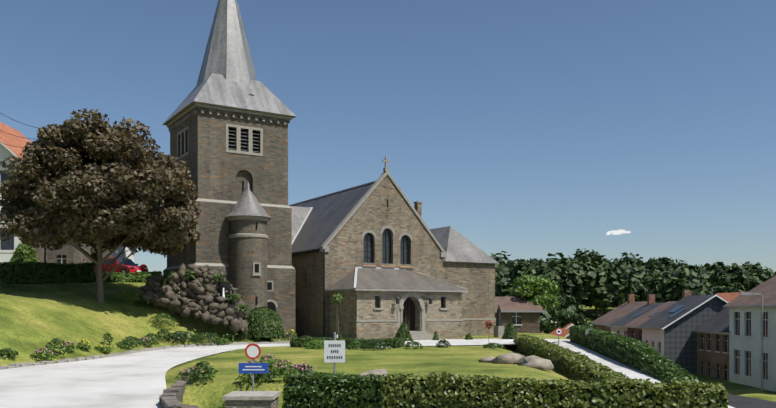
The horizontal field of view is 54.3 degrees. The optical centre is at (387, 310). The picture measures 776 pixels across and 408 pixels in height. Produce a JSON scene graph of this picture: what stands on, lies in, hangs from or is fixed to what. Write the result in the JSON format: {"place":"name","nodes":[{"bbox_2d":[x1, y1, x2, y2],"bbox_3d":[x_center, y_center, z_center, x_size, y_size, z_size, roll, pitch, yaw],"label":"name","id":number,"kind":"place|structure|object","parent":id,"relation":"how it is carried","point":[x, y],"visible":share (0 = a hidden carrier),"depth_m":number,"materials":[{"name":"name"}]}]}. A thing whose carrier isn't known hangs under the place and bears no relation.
{"place":"outdoors","nodes":[
{"label":"outdoors","id":0,"kind":"place"},
{"bbox_2d":[0,113,45,147],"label":"overhead wires","id":1,"kind":"object","parent":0,"point":[21,137],"visible":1,"depth_m":33.97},
{"bbox_2d":[0,281,775,407],"bbox_3d":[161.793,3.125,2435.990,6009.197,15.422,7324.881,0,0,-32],"label":"ground","id":2,"kind":"structure","parent":0,"point":[33,317],"depth_m":39.49,"materials":[{"name":"green plant"}]},
{"bbox_2d":[0,122,45,262],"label":"white house","id":3,"kind":"structure","parent":2,"relation":"on","point":[7,248],"depth_m":56.09,"materials":[{"name":"white painted wood"},{"name":"red tile"},{"name":"glass"}]},
{"bbox_2d":[9,243,38,262],"bbox_3d":[-26.869,-3.693,55.911,2.096,2.973,2.288,0,0,-32],"label":"lilac bush","id":4,"kind":"object","parent":2,"relation":"on","point":[27,253],"visible":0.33,"depth_m":55.44,"materials":[{"name":"green plant"}]},
{"bbox_2d":[0,261,94,283],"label":"hedge","id":5,"kind":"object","parent":2,"relation":"on","point":[29,272],"depth_m":51.08,"materials":[{"name":"green plant"}]},
{"bbox_2d":[46,238,136,269],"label":"house","id":6,"kind":"structure","parent":2,"relation":"on","point":[69,253],"depth_m":59.72,"materials":[{"name":"brick"}]},
{"bbox_2d":[0,108,202,302],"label":"maple tree","id":7,"kind":"object","parent":2,"relation":"on","point":[93,180],"visible":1,"depth_m":44.56,"materials":[{"name":"brown plant"}]},
{"bbox_2d":[95,258,147,272],"bbox_3d":[-20.374,-3.243,57.868,3.973,1.492,2.040,0,0,31],"label":"red hatchback","id":8,"kind":"object","parent":2,"relation":"on","point":[128,265],"visible":0.54,"depth_m":57.17,"materials":[{"name":"paint"}]},
{"bbox_2d":[94,271,162,282],"bbox_3d":[-18.991,-1.764,56.265,5.624,2.445,1.600,0,0,-32],"label":"yard hedge","id":9,"kind":"object","parent":2,"relation":"on","point":[129,277],"visible":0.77,"depth_m":55.65,"materials":[{"name":"green plant"}]},
{"bbox_2d":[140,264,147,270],"bbox_3d":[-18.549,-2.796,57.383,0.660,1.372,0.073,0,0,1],"label":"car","id":10,"kind":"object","parent":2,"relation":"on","point":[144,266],"visible":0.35,"depth_m":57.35,"materials":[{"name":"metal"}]},
{"bbox_2d":[0,343,289,407],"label":"road","id":11,"kind":"structure","parent":2,"relation":"on","point":[134,380],"depth_m":26.41,"materials":[{"name":"grey concrete"}]},
{"bbox_2d":[0,341,289,369],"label":"lane kerb","id":12,"kind":"structure","parent":2,"relation":"on","point":[17,365],"depth_m":39.29,"materials":[{"name":"concrete"}]},
{"bbox_2d":[159,375,199,407],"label":"stone wall","id":13,"kind":"structure","parent":2,"relation":"on","point":[171,396],"depth_m":20.05,"materials":[{"name":"grey stone"}]},
{"bbox_2d":[140,263,248,332],"bbox_3d":[-12.843,-0.800,50.133,7.241,4.718,3.170,0,0,-3],"label":"grotto","id":14,"kind":"object","parent":2,"relation":"on","point":[173,290],"visible":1,"depth_m":49.78,"materials":[{"name":"grey stone"}]},
{"bbox_2d":[0,290,503,407],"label":"border plants","id":15,"kind":"object","parent":2,"relation":"on","point":[201,370],"visible":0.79,"depth_m":40.78,"materials":[{"name":"green plant"}]},
{"bbox_2d":[223,391,280,407],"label":"gate pier","id":16,"kind":"structure","parent":2,"relation":"on","point":[251,399],"depth_m":14.29,"materials":[{"name":"stone"}]},
{"bbox_2d":[239,343,267,390],"bbox_3d":[-3.861,2.244,21.733,0.855,2.581,0.073,0,0,1],"label":"no vehicles sign","id":17,"kind":"object","parent":2,"relation":"on","point":[252,351],"visible":1,"depth_m":21.70,"materials":[{"name":"metal"}]},
{"bbox_2d":[242,306,285,338],"bbox_3d":[-8.602,0.840,51.772,3.065,2.231,3.179,0,0,-32],"label":"box ball","id":18,"kind":"object","parent":2,"relation":"on","point":[262,324],"visible":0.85,"depth_m":50.73,"materials":[{"name":"green plant"}]},
{"bbox_2d":[162,0,498,339],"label":"church","id":19,"kind":"structure","parent":2,"relation":"on","point":[381,258],"depth_m":57.04,"materials":[{"name":"stone"}]},
{"bbox_2d":[324,332,344,372],"bbox_3d":[-1.599,1.550,22.718,0.629,1.779,0.088,0,0,1],"label":"information sign","id":20,"kind":"object","parent":2,"relation":"on","point":[334,351],"visible":0.96,"depth_m":22.68,"materials":[{"name":"metal"}]},
{"bbox_2d":[332,293,342,337],"bbox_3d":[-3.578,0.515,52.924,0.939,3.532,0.852,0,0,-32],"label":"young tree","id":21,"kind":"object","parent":2,"relation":"on","point":[337,297],"visible":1,"depth_m":52.84,"materials":[{"name":"green plant"}]},
{"bbox_2d":[289,337,405,348],"bbox_3d":[-2.347,2.016,44.873,6.652,0.875,3.068,0,0,9],"label":"parterre hedge","id":22,"kind":"object","parent":2,"relation":"on","point":[394,342],"visible":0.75,"depth_m":43.80,"materials":[{"name":"green plant"}]},
{"bbox_2d":[395,322,412,340],"bbox_3d":[1.161,1.550,53.661,1.401,1.523,1.386,0,0,-32],"label":"cone shrub","id":23,"kind":"object","parent":2,"relation":"on","point":[403,331],"visible":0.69,"depth_m":53.35,"materials":[{"name":"green plant"}]},
{"bbox_2d":[432,331,438,339],"bbox_3d":[3.466,1.909,54.924,0.572,0.817,0.524,0,0,-32],"label":"cone shrub","id":24,"kind":"object","parent":2,"relation":"on","point":[435,335],"visible":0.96,"depth_m":54.81,"materials":[{"name":"green plant"}]},
{"bbox_2d":[360,353,553,375],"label":"boulders","id":25,"kind":"object","parent":2,"relation":"on","point":[536,362],"visible":0.46,"depth_m":30.50,"materials":[{"name":"grey stone"}]},
{"bbox_2d":[464,333,472,339],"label":"cone shrub","id":26,"kind":"object","parent":2,"relation":"on","point":[468,336],"visible":0.73,"depth_m":55.76,"materials":[{"name":"green plant"}]},
{"bbox_2d":[484,320,493,328],"bbox_3d":[6.665,1.490,50.073,0.656,1.680,0.599,0,0,-32],"label":"rose standard","id":27,"kind":"object","parent":2,"relation":"on","point":[488,325],"visible":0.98,"depth_m":50.02,"materials":[{"name":"red plant"}]},
{"bbox_2d":[494,305,503,336],"bbox_3d":[8.951,0.973,61.073,0.600,2.820,0.600,0,0,-32],"label":"statue","id":28,"kind":"object","parent":2,"relation":"on","point":[498,329],"visible":0.94,"depth_m":60.90,"materials":[{"name":"stone"}]},
{"bbox_2d":[281,371,728,407],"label":"hedge","id":29,"kind":"object","parent":2,"relation":"on","point":[433,389],"depth_m":19.10,"materials":[{"name":"green plant"}]},
{"bbox_2d":[502,322,516,338],"bbox_3d":[9.247,1.605,57.069,1.364,1.433,1.350,0,0,-32],"label":"cone shrub","id":30,"kind":"object","parent":2,"relation":"on","point":[510,332],"visible":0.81,"depth_m":56.79,"materials":[{"name":"green plant"}]},
{"bbox_2d":[495,297,543,332],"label":"cottage","id":31,"kind":"structure","parent":2,"relation":"on","point":[522,315],"depth_m":71.55,"materials":[{"name":"brown brick"}]},
{"bbox_2d":[508,275,560,309],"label":"garden tree","id":32,"kind":"object","parent":2,"relation":"on","point":[544,291],"visible":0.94,"depth_m":73.72,"materials":[{"name":"green plant"}]},
{"bbox_2d":[541,323,573,332],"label":"house roof","id":33,"kind":"structure","parent":2,"relation":"on","point":[568,325],"depth_m":71.49,"materials":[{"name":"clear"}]},
{"bbox_2d":[555,328,562,344],"bbox_3d":[10.071,1.854,44.593,0.440,1.618,0.074,0,0,1],"label":"road sign","id":34,"kind":"object","parent":2,"relation":"on","point":[558,331],"visible":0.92,"depth_m":44.56,"materials":[{"name":"metal"}]},
{"bbox_2d":[550,328,569,338],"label":"house roof","id":35,"kind":"structure","parent":2,"relation":"on","point":[565,333],"depth_m":65.94,"materials":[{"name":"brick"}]},
{"bbox_2d":[543,310,595,333],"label":"bush","id":36,"kind":"object","parent":2,"relation":"on","point":[563,319],"visible":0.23,"depth_m":72.81,"materials":[{"name":"green plant"}]},
{"bbox_2d":[513,334,630,381],"bbox_3d":[8.128,2.495,34.984,1.260,1.873,31.459,0,0,3],"label":"hedge","id":37,"kind":"object","parent":2,"relation":"on","point":[571,364],"visible":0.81,"depth_m":32.09,"materials":[{"name":"green plant"}]},
{"bbox_2d":[591,294,646,331],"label":"house row","id":38,"kind":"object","parent":2,"relation":"on","point":[615,314],"visible":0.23,"depth_m":83.42,"materials":[{"name":"brown tile"}]},
{"bbox_2d":[490,248,775,332],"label":"hill wood","id":39,"kind":"object","parent":2,"relation":"on","point":[593,278],"visible":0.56,"depth_m":121.42,"materials":[{"name":"green plant"}]},
{"bbox_2d":[607,294,663,336],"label":"house row","id":40,"kind":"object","parent":2,"relation":"on","point":[617,326],"visible":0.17,"depth_m":76.62,"materials":[{"name":"tile"}]},
{"bbox_2d":[569,325,707,384],"bbox_3d":[12.322,2.527,40.533,1.424,2.988,26.330,0,0,5],"label":"hedge","id":41,"kind":"object","parent":2,"relation":"on","point":[645,358],"visible":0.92,"depth_m":35.73,"materials":[{"name":"green plant"}]},
{"bbox_2d":[623,291,690,340],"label":"house row","id":42,"kind":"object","parent":2,"relation":"on","point":[634,331],"visible":0.19,"depth_m":70.73,"materials":[{"name":"tile"}]},
{"bbox_2d":[637,294,728,373],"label":"house","id":43,"kind":"structure","parent":2,"relation":"on","point":[669,333],"depth_m":62.02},
{"bbox_2d":[716,292,740,301],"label":"house","id":44,"kind":"structure","parent":2,"relation":"on","point":[729,297],"depth_m":103.29,"materials":[{"name":"orange tile"}]},
{"bbox_2d":[739,292,762,390],"bbox_3d":[23.614,2.142,49.124,1.520,6.568,0.240,0,0,1],"label":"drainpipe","id":45,"kind":"object","parent":2,"relation":"on","point":[746,293],"visible":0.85,"depth_m":49.07,"materials":[{"name":"metal"}]},
{"bbox_2d":[0,0,775,273],"label":"sky","id":46,"kind":"structure","parent":0,"point":[527,129],"materials":[{"name":"blue"}]},
{"bbox_2d":[405,339,733,407],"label":"church path","id":47,"kind":"structure","parent":0,"point":[627,370],"depth_m":46.41,"materials":[{"name":"grey concrete"}]},
{"bbox_2d":[606,229,630,234],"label":"cloud","id":48,"kind":"structure","parent":0,"point":[617,232],"depth_m":2579.36,"materials":[{"name":"white"}]},
{"bbox_2d":[693,275,775,391],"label":"house","id":49,"kind":"structure","parent":0,"point":[745,340],"depth_m":53.80,"materials":[{"name":"white paint"}]},
{"bbox_2d":[726,394,775,407],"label":"street","id":50,"kind":"structure","parent":0,"point":[735,401],"depth_m":38.91,"materials":[{"name":"grey asphalt"}]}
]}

